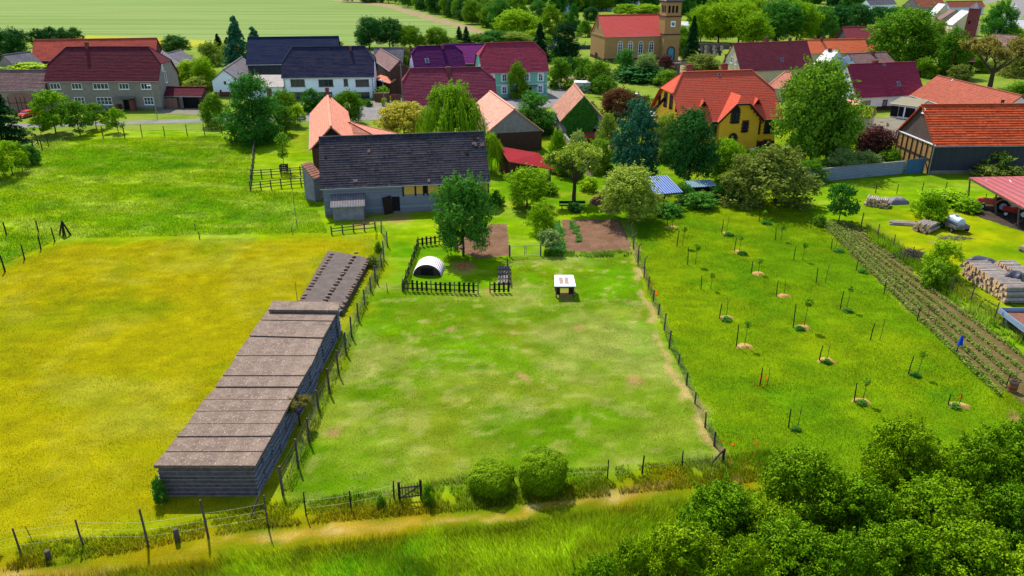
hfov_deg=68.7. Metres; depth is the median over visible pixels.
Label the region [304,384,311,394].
concrete slab
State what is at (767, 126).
window
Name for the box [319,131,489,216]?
barn
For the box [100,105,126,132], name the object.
tree
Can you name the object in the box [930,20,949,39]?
shrub
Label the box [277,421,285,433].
concrete slab
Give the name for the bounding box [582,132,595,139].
car
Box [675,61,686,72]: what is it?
church path
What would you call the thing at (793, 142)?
shrub
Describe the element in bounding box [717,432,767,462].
poppies
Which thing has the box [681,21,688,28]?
shed
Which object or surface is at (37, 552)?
verge grass
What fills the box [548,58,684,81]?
road bend
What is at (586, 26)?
shrub
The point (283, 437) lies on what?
concrete slab
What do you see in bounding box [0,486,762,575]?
tall grass
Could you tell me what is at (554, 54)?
shrub
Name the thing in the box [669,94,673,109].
window
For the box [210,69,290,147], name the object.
yew tree
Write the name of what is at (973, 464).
tree
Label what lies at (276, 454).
concrete slab
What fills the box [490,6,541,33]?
tree
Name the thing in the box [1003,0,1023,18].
highway
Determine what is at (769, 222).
grass tuft
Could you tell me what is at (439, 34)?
tree
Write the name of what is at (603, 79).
tree
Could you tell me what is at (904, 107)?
porch
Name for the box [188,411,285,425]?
concrete slab
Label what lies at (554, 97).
road
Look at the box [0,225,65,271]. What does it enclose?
wire fence
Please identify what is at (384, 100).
round shrub
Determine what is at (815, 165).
shrub
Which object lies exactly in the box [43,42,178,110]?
farmhouse
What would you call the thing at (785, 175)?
shrub
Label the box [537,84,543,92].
window
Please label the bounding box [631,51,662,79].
shrub
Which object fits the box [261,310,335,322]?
concrete slab
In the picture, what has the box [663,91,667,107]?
window
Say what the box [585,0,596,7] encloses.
tree
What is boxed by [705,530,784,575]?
tree
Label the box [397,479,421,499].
wooden gate
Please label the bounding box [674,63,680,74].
gate pillar
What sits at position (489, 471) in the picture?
round shrub
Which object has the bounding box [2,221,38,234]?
wire fence
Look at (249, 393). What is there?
concrete slab
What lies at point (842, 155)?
shrub
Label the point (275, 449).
concrete slab
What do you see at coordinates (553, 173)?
shrub
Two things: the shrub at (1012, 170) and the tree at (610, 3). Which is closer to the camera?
the shrub at (1012, 170)
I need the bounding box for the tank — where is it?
[947,214,965,225]
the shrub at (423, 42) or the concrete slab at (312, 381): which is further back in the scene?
the shrub at (423, 42)
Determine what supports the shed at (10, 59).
on the village green
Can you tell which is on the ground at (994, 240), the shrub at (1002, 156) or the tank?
the shrub at (1002, 156)
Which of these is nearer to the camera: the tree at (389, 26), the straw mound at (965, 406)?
the straw mound at (965, 406)
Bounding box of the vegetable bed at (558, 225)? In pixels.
[551,220,565,250]
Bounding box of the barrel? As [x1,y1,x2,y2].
[1007,380,1019,392]
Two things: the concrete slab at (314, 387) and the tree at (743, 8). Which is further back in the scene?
the tree at (743, 8)
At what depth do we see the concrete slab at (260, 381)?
49.96 m
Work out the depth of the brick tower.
257.52 m
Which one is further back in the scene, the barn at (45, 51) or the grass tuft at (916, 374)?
the barn at (45, 51)
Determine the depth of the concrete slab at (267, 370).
51.24 m
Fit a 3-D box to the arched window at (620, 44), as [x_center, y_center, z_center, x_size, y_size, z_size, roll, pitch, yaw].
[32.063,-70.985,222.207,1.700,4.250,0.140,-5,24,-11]
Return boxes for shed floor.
[974,202,1023,231]
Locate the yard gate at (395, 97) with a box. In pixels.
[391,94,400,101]
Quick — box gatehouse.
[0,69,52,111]
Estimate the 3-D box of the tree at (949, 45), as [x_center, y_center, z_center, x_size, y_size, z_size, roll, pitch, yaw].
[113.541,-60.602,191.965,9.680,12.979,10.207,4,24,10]
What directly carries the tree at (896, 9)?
on the village green
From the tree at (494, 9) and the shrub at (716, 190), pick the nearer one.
the shrub at (716, 190)
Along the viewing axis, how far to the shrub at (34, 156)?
110.43 m
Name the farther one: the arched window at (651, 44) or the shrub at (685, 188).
the arched window at (651, 44)
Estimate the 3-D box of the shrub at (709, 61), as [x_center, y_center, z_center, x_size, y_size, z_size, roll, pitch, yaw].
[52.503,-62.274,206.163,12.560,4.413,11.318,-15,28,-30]
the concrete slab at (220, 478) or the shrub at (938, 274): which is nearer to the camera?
the concrete slab at (220, 478)
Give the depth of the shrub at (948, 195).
93.00 m
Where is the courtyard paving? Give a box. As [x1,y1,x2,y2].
[873,117,906,137]
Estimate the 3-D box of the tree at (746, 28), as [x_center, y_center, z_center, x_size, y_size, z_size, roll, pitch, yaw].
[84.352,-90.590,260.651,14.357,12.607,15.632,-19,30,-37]
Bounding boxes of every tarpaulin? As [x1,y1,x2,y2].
[888,196,909,204]
[960,255,996,266]
[1005,270,1023,281]
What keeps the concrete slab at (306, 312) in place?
on the concrete slab
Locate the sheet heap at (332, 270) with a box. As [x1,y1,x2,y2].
[299,250,370,315]
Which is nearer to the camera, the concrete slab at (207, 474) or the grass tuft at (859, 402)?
the concrete slab at (207, 474)
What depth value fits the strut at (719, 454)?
44.90 m
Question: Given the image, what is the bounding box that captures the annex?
[347,121,399,134]
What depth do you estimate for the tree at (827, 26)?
277.75 m
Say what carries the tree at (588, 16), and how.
on the village green
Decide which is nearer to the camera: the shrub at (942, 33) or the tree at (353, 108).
the tree at (353, 108)
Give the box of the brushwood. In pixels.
[889,247,927,261]
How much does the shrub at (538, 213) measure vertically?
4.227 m
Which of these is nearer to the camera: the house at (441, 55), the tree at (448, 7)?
the house at (441, 55)
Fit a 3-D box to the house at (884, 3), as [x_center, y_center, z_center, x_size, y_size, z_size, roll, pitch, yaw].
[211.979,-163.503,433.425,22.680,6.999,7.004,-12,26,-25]
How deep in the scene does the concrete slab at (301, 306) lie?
60.11 m
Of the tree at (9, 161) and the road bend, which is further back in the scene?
the road bend
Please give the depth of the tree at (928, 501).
35.75 m
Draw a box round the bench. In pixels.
[559,201,584,208]
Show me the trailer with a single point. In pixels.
(1015, 312)
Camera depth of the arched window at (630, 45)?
222.46 m
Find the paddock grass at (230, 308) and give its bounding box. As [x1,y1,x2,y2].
[0,235,376,556]
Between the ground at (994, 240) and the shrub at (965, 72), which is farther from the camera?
the shrub at (965, 72)
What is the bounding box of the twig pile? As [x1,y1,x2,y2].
[937,233,972,240]
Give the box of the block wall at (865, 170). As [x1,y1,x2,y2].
[807,161,905,181]
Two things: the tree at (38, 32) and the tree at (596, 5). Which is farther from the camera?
the tree at (596, 5)
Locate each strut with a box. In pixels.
[250,492,260,517]
[711,450,723,463]
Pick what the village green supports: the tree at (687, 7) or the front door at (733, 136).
the tree at (687, 7)
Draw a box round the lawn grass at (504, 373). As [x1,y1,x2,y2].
[285,252,716,504]
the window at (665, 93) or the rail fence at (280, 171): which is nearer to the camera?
the rail fence at (280, 171)
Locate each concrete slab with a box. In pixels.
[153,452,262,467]
[157,459,260,471]
[158,461,262,476]
[158,464,264,479]
[162,471,263,483]
[163,474,264,487]
[164,477,265,491]
[165,482,265,495]
[166,437,270,453]
[177,424,278,437]
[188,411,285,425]
[196,400,290,412]
[205,388,297,399]
[215,376,303,388]
[223,365,309,377]
[232,356,314,367]
[236,346,318,357]
[243,337,322,348]
[249,320,331,338]
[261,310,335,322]
[261,444,271,457]
[261,447,271,461]
[263,457,273,473]
[264,455,271,468]
[264,467,274,480]
[268,301,339,312]
[269,434,278,445]
[270,437,279,449]
[271,307,339,315]
[271,441,280,453]
[272,448,280,461]
[272,452,281,465]
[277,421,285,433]
[278,427,285,440]
[279,430,287,444]
[280,439,288,452]
[284,413,292,423]
[286,418,293,430]
[296,384,304,395]
[303,373,309,384]
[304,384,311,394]
[310,375,316,385]
[312,381,317,392]
[321,329,330,345]
[321,332,331,348]
[321,335,332,352]
[322,343,332,358]
[323,344,334,362]
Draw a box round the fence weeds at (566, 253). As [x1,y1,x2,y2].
[544,247,631,256]
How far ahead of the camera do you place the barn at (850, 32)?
246.60 m
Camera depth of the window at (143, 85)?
150.23 m
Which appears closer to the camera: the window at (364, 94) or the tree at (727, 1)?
the window at (364, 94)
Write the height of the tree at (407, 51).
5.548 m
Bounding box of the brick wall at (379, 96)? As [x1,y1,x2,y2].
[376,93,389,101]
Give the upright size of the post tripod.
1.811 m
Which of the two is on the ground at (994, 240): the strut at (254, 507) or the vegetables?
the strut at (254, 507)
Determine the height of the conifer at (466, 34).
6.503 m
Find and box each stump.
[44,549,51,561]
[173,527,180,542]
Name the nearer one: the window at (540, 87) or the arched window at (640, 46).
the window at (540, 87)
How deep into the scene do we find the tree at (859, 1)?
467.79 m
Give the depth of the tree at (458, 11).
369.53 m
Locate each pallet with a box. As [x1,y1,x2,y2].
[497,270,510,274]
[498,266,510,269]
[498,275,510,279]
[498,279,510,283]
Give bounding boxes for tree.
[0,140,28,175]
[0,145,14,179]
[10,141,30,170]
[26,27,44,44]
[26,87,73,132]
[27,115,52,134]
[41,26,57,38]
[49,27,67,38]
[50,97,94,134]
[65,26,85,38]
[76,102,109,128]
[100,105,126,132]
[159,34,191,52]
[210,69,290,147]
[270,86,299,120]
[273,133,290,171]
[274,106,297,133]
[287,394,311,424]
[288,102,306,126]
[300,87,323,112]
[332,88,365,121]
[353,14,382,47]
[371,17,403,46]
[371,100,426,132]
[396,24,424,46]
[401,0,412,7]
[404,46,408,57]
[410,0,425,8]
[414,78,488,135]
[416,0,427,10]
[424,0,436,11]
[424,26,447,44]
[426,0,438,12]
[429,168,498,255]
[435,0,441,12]
[438,0,453,16]
[445,0,455,17]
[450,0,460,17]
[454,0,465,19]
[458,224,508,258]
[461,0,480,22]
[473,0,487,23]
[476,1,492,26]
[479,29,507,42]
[485,131,505,175]
[486,0,511,29]
[487,0,509,25]
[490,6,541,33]
[495,31,534,41]
[502,163,550,206]
[507,59,529,98]
[508,0,527,11]
[516,90,557,134]
[527,0,548,22]
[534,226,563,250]
[539,2,563,36]
[540,139,604,200]
[547,19,585,58]
[549,0,568,13]
[566,551,620,575]
[567,2,580,30]
[573,0,584,9]
[582,0,599,7]
[582,5,598,21]
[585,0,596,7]
[592,73,617,92]
[595,159,666,222]
[598,0,607,9]
[599,85,633,120]
[600,0,615,10]
[611,3,639,13]
[612,532,665,575]
[614,0,628,9]
[627,0,637,4]
[632,3,660,13]
[638,515,733,575]
[642,0,657,4]
[658,101,722,180]
[672,472,756,575]
[681,0,697,14]
[685,7,696,26]
[687,1,712,41]
[696,0,708,6]
[698,0,736,42]
[705,0,734,5]
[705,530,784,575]
[709,136,748,180]
[717,0,763,41]
[719,0,739,21]
[724,492,800,575]
[730,506,835,575]
[731,8,775,41]
[746,441,866,559]
[752,0,767,12]
[758,0,807,40]
[759,0,777,22]
[769,48,866,160]
[785,0,825,40]
[785,525,891,575]
[797,100,856,160]
[799,123,840,159]
[808,2,839,38]
[813,470,911,562]
[824,0,843,5]
[827,2,854,30]
[827,182,860,220]
[841,0,858,4]
[842,2,876,25]
[843,0,864,6]
[851,412,951,494]
[855,516,959,575]
[861,2,945,64]
[865,468,1007,575]
[868,4,894,26]
[889,6,906,13]
[901,510,1021,575]
[910,427,1019,524]
[935,25,976,76]
[954,32,1023,87]
[963,411,1023,525]
[970,541,1023,575]
[972,476,1023,557]
[979,0,1020,36]
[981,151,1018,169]
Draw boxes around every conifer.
[0,94,35,144]
[214,33,222,48]
[221,15,246,67]
[244,26,258,58]
[455,26,463,42]
[462,26,471,42]
[533,23,551,61]
[608,96,663,176]
[680,15,700,61]
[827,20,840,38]
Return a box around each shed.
[0,51,42,69]
[167,49,194,65]
[248,75,283,98]
[330,193,364,220]
[645,175,682,203]
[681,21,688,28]
[685,180,716,195]
[769,71,797,101]
[850,104,876,132]
[962,176,1023,228]
[988,33,1018,56]
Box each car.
[18,109,37,117]
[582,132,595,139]
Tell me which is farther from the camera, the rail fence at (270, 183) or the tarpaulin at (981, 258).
the rail fence at (270, 183)
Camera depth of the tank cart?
83.65 m
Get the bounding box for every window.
[49,83,61,89]
[71,83,82,89]
[74,97,85,103]
[92,83,109,89]
[96,97,112,104]
[118,83,129,89]
[140,83,151,89]
[143,97,153,104]
[290,79,305,86]
[291,92,303,99]
[318,79,333,86]
[318,92,331,98]
[343,79,348,86]
[355,79,369,86]
[357,92,369,98]
[501,74,507,81]
[501,85,507,93]
[524,73,529,81]
[537,72,543,80]
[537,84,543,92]
[617,41,622,54]
[628,41,632,51]
[638,41,642,55]
[648,41,653,55]
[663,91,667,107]
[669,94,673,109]
[711,122,717,134]
[730,106,740,123]
[740,120,748,132]
[762,139,770,145]
[763,120,774,133]
[881,100,887,107]
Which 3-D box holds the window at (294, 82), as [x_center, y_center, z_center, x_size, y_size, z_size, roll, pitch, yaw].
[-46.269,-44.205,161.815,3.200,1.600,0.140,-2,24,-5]
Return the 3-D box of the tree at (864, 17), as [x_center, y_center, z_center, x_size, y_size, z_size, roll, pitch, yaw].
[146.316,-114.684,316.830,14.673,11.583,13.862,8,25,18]
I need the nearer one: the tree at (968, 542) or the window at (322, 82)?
the tree at (968, 542)
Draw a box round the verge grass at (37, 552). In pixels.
[0,446,780,571]
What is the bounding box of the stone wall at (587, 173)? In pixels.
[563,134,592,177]
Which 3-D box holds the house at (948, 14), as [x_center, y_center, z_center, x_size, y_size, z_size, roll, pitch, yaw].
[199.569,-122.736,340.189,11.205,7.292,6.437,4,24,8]
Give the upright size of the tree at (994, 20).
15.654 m
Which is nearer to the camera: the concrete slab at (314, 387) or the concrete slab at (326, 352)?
the concrete slab at (314, 387)
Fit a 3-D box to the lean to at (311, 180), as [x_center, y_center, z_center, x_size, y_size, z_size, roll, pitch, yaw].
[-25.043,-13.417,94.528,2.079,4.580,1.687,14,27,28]
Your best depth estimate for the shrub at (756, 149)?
108.00 m
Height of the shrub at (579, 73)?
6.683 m
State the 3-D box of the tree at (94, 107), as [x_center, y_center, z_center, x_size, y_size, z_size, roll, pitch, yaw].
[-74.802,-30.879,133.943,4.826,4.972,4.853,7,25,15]
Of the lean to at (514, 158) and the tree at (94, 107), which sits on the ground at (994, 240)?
the lean to at (514, 158)
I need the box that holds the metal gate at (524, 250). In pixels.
[509,244,540,256]
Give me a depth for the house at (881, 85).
151.21 m
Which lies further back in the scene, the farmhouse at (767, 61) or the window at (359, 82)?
the farmhouse at (767, 61)
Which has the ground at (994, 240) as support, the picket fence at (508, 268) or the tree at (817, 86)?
the picket fence at (508, 268)
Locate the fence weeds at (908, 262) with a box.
[866,224,1023,355]
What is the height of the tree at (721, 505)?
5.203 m
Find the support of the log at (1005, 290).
on the log
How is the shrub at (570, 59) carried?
on the village green
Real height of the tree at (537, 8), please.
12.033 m
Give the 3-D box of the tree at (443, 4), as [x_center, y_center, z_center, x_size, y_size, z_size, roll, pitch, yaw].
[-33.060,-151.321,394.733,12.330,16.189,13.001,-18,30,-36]
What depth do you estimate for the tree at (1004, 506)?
36.46 m
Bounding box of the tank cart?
[940,220,969,232]
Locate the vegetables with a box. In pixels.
[549,219,581,249]
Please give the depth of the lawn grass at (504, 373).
55.32 m
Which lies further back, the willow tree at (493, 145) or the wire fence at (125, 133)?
the wire fence at (125, 133)
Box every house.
[401,66,496,119]
[408,44,465,67]
[474,41,548,97]
[814,48,843,67]
[841,60,922,109]
[861,0,896,7]
[929,3,948,21]
[938,9,957,22]
[945,10,980,35]
[995,19,1023,33]
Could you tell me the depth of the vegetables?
83.34 m
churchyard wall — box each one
[547,45,589,49]
[698,43,729,48]
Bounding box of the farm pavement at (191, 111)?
[154,108,204,114]
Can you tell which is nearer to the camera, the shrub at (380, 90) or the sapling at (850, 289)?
the sapling at (850, 289)
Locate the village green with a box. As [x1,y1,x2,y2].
[1,0,1023,158]
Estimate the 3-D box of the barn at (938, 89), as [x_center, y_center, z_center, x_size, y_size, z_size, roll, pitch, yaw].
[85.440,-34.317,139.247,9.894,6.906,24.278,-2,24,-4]
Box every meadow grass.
[0,135,327,262]
[635,198,1023,490]
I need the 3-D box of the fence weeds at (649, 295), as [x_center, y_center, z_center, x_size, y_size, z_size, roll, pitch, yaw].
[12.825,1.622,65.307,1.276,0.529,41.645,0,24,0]
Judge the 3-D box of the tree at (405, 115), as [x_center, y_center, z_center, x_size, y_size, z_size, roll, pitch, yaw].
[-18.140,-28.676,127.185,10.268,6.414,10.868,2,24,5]
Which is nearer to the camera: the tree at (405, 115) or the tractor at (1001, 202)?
the tractor at (1001, 202)
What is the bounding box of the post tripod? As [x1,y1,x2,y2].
[59,221,71,236]
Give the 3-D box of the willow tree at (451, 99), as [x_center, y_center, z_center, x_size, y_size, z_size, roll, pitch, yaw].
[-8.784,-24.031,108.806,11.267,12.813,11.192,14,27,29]
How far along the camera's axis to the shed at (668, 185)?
91.90 m
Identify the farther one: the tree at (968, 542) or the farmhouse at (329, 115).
the farmhouse at (329, 115)
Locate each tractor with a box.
[977,194,1009,211]
[1002,203,1023,218]
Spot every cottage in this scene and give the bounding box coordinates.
[211,56,248,96]
[552,83,603,138]
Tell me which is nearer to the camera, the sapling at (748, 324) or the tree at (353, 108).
the sapling at (748, 324)
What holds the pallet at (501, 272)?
on the ground at (994, 240)
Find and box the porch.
[890,97,929,118]
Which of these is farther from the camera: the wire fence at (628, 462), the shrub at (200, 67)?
the shrub at (200, 67)
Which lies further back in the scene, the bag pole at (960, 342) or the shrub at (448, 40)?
the shrub at (448, 40)
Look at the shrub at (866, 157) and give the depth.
106.19 m
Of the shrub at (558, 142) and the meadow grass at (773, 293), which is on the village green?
the shrub at (558, 142)
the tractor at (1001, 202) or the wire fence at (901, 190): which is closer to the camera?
the tractor at (1001, 202)
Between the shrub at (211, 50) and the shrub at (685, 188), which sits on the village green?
the shrub at (211, 50)
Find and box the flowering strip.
[4,35,223,46]
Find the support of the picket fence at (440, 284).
on the ground at (994, 240)
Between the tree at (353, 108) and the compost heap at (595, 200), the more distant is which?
the tree at (353, 108)
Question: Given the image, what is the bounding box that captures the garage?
[163,86,209,107]
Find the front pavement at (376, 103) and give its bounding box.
[363,100,403,105]
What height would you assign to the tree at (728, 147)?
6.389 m
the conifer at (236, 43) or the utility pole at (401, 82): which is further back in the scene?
the conifer at (236, 43)
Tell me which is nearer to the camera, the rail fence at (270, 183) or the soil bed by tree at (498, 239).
the soil bed by tree at (498, 239)
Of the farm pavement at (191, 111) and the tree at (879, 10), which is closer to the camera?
the farm pavement at (191, 111)
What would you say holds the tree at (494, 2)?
on the village green
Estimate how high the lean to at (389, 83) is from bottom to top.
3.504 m
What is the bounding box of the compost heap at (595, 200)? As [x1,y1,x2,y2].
[589,194,609,205]
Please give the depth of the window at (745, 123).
117.57 m
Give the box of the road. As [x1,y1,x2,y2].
[5,82,565,127]
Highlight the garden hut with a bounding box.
[574,80,590,91]
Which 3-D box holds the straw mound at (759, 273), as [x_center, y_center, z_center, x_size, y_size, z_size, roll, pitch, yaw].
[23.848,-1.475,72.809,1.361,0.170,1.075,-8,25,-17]
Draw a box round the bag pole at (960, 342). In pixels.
[956,335,963,351]
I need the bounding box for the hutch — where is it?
[413,256,443,275]
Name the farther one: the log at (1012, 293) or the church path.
the church path
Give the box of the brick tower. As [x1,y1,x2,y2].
[963,3,982,41]
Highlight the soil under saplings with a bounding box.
[823,221,1023,403]
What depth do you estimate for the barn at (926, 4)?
394.55 m
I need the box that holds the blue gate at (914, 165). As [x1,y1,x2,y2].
[904,158,925,173]
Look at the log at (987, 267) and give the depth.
70.09 m
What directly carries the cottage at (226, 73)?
on the village green
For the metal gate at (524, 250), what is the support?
on the ground at (994, 240)
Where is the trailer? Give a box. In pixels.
[998,307,1023,339]
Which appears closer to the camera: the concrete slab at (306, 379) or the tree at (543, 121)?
the concrete slab at (306, 379)
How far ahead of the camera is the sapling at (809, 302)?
61.18 m
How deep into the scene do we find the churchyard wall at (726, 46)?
254.38 m
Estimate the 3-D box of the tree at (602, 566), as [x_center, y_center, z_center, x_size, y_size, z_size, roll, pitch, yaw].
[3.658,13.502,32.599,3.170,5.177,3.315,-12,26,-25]
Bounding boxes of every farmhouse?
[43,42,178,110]
[281,46,377,99]
[309,87,352,169]
[475,90,543,150]
[720,37,813,83]
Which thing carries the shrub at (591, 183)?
on the village green front
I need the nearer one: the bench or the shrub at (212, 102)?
the bench
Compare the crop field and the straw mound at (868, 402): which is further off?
the crop field
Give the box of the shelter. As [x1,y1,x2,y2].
[554,275,575,297]
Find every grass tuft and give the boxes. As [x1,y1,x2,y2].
[720,316,731,321]
[723,231,733,236]
[737,250,746,255]
[761,220,771,224]
[790,423,801,432]
[795,325,805,331]
[820,357,832,364]
[833,247,843,252]
[842,307,854,312]
[855,398,868,405]
[857,269,868,273]
[909,371,922,377]
[949,401,961,409]
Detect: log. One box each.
[889,223,914,225]
[893,222,915,224]
[928,226,939,231]
[970,264,995,266]
[973,266,998,269]
[977,267,1000,268]
[980,269,1006,272]
[981,271,1006,273]
[986,273,1006,275]
[995,278,1015,279]
[995,279,1020,282]
[998,260,1014,262]
[998,282,1023,284]
[1001,263,1020,265]
[1003,298,1023,301]
[1004,288,1023,291]
[1004,292,1023,295]
[1005,286,1023,288]
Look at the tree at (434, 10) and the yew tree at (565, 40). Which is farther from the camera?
the tree at (434, 10)
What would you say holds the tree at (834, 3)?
on the village green
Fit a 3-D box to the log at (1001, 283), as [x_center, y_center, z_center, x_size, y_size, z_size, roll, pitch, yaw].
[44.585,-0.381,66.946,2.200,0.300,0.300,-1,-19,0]
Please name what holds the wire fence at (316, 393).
on the village green front
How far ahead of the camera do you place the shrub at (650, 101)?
152.06 m
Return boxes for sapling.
[681,225,687,240]
[693,243,700,263]
[742,321,751,344]
[804,297,813,324]
[846,286,853,308]
[862,377,871,398]
[918,350,927,372]
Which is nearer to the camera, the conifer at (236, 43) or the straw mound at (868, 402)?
the straw mound at (868, 402)
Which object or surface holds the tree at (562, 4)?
on the village green
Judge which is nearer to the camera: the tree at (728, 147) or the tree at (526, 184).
the tree at (526, 184)
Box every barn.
[32,37,162,68]
[161,50,178,69]
[246,36,340,78]
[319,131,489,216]
[372,48,408,93]
[373,47,404,62]
[442,43,484,66]
[804,37,869,60]
[835,26,875,43]
[842,51,894,68]
[895,103,1023,173]
[903,0,946,11]
[909,75,1023,103]
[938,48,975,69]
[945,1,985,13]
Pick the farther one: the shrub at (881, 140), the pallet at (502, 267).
the shrub at (881, 140)
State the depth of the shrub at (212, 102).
134.50 m
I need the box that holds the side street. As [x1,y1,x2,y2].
[983,0,998,3]
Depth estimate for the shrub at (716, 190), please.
93.78 m
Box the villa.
[649,63,783,150]
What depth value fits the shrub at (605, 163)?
106.29 m
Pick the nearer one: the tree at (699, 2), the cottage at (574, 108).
the cottage at (574, 108)
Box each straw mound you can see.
[665,225,676,228]
[737,343,752,348]
[752,271,764,275]
[778,293,790,297]
[795,324,810,330]
[816,357,835,362]
[850,398,870,404]
[947,401,970,408]
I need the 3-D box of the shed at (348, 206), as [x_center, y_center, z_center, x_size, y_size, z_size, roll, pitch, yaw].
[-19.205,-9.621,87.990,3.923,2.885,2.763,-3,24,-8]
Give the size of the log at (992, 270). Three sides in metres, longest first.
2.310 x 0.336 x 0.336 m
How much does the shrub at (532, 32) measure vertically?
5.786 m
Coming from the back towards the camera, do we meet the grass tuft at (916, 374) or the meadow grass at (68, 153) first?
the meadow grass at (68, 153)
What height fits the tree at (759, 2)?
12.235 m
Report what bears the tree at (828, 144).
on the village green
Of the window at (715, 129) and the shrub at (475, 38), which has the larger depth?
the shrub at (475, 38)
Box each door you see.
[123,100,129,109]
[165,98,177,107]
[179,97,183,107]
[382,196,392,214]
[667,46,674,59]
[728,133,737,141]
[890,106,898,116]
[973,163,984,171]
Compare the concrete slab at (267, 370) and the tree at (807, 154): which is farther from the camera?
the tree at (807, 154)
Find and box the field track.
[336,0,483,33]
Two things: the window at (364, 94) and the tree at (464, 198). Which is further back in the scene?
the window at (364, 94)
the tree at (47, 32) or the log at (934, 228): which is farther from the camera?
the tree at (47, 32)
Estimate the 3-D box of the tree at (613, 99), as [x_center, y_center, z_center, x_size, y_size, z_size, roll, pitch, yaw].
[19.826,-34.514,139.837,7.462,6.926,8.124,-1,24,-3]
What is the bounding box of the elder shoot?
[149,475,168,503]
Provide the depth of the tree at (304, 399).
48.31 m
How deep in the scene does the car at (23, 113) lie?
144.15 m
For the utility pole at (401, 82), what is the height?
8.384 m
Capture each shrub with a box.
[0,25,30,55]
[0,27,19,57]
[23,144,42,165]
[175,58,195,85]
[182,75,211,87]
[187,54,218,89]
[197,40,225,66]
[198,91,229,128]
[219,43,229,61]
[365,99,372,106]
[367,254,379,267]
[371,85,390,98]
[374,240,382,252]
[375,495,385,507]
[381,98,386,105]
[403,53,408,67]
[412,36,430,46]
[421,482,435,507]
[437,36,463,43]
[465,456,515,499]
[466,33,486,42]
[488,189,504,206]
[516,445,568,498]
[523,28,536,41]
[523,198,561,239]
[544,35,553,48]
[545,181,558,195]
[547,57,574,89]
[548,46,565,60]
[548,128,567,153]
[548,151,563,174]
[552,144,584,177]
[554,12,577,25]
[565,55,577,72]
[566,202,583,212]
[567,128,586,144]
[573,56,591,80]
[573,57,582,66]
[576,20,591,36]
[578,175,601,192]
[580,57,617,93]
[587,137,617,172]
[595,110,618,152]
[611,47,636,77]
[613,64,671,83]
[622,91,648,121]
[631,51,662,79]
[643,94,653,102]
[648,69,677,85]
[651,109,678,162]
[655,53,677,76]
[655,201,684,218]
[672,181,698,204]
[678,35,688,54]
[680,24,689,39]
[681,53,720,70]
[684,189,719,210]
[708,175,743,205]
[717,151,770,210]
[719,141,825,211]
[746,145,765,160]
[785,136,807,166]
[796,157,833,184]
[811,214,826,226]
[820,145,863,167]
[847,150,883,176]
[848,121,904,162]
[880,147,905,167]
[907,190,951,225]
[915,56,941,78]
[918,186,976,207]
[918,237,966,283]
[919,257,952,290]
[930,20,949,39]
[946,63,975,80]
[953,197,984,214]
[969,163,1006,176]
[971,55,993,73]
[986,57,1019,71]
[993,87,1012,91]
[995,54,1023,77]
[996,165,1023,176]
[1004,79,1023,94]
[1009,26,1023,37]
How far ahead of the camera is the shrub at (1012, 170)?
104.22 m
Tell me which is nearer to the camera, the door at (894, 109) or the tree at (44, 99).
the tree at (44, 99)
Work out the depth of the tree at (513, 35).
256.55 m
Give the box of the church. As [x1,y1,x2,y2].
[590,0,683,61]
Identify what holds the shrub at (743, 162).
on the village green front
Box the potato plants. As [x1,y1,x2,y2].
[823,219,1023,395]
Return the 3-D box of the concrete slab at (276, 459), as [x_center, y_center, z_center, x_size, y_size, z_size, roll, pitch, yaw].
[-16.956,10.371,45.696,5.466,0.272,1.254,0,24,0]
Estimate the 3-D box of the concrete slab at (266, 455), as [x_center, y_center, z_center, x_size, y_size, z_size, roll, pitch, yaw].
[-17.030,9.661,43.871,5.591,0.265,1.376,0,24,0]
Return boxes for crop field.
[0,0,476,45]
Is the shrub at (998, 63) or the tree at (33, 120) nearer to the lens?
the tree at (33, 120)
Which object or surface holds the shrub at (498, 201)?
on the village green front
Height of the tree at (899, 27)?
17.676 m
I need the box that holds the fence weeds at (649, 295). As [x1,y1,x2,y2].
[626,230,723,449]
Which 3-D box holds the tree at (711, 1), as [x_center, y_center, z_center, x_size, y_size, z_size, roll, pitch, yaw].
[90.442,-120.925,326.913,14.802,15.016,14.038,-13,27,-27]
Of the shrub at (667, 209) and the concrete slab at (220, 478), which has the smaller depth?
the concrete slab at (220, 478)
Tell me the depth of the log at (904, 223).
85.83 m
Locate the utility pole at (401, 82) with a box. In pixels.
[400,63,403,101]
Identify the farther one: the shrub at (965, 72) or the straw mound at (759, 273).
the shrub at (965, 72)
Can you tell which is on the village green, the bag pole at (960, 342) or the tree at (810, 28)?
the tree at (810, 28)
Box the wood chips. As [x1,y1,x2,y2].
[452,263,474,268]
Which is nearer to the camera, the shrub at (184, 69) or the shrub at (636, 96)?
the shrub at (636, 96)
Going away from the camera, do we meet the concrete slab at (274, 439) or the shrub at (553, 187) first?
the concrete slab at (274, 439)
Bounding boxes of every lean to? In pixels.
[301,161,323,201]
[376,75,395,94]
[499,147,553,182]
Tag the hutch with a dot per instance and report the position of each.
(426, 267)
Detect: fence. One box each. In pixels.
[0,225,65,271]
[1,495,268,555]
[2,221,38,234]
[39,123,222,149]
[249,140,255,186]
[249,177,303,190]
[250,166,302,178]
[278,217,387,494]
[303,481,394,514]
[330,221,375,234]
[402,235,478,293]
[469,449,723,490]
[489,281,509,292]
[507,256,508,280]
[561,219,631,251]
[625,219,725,462]
[852,182,947,195]
[860,212,1023,341]
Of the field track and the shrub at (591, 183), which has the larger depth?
the field track
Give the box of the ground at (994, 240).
[0,130,1023,575]
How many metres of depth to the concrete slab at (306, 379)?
51.50 m
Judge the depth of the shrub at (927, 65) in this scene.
192.07 m

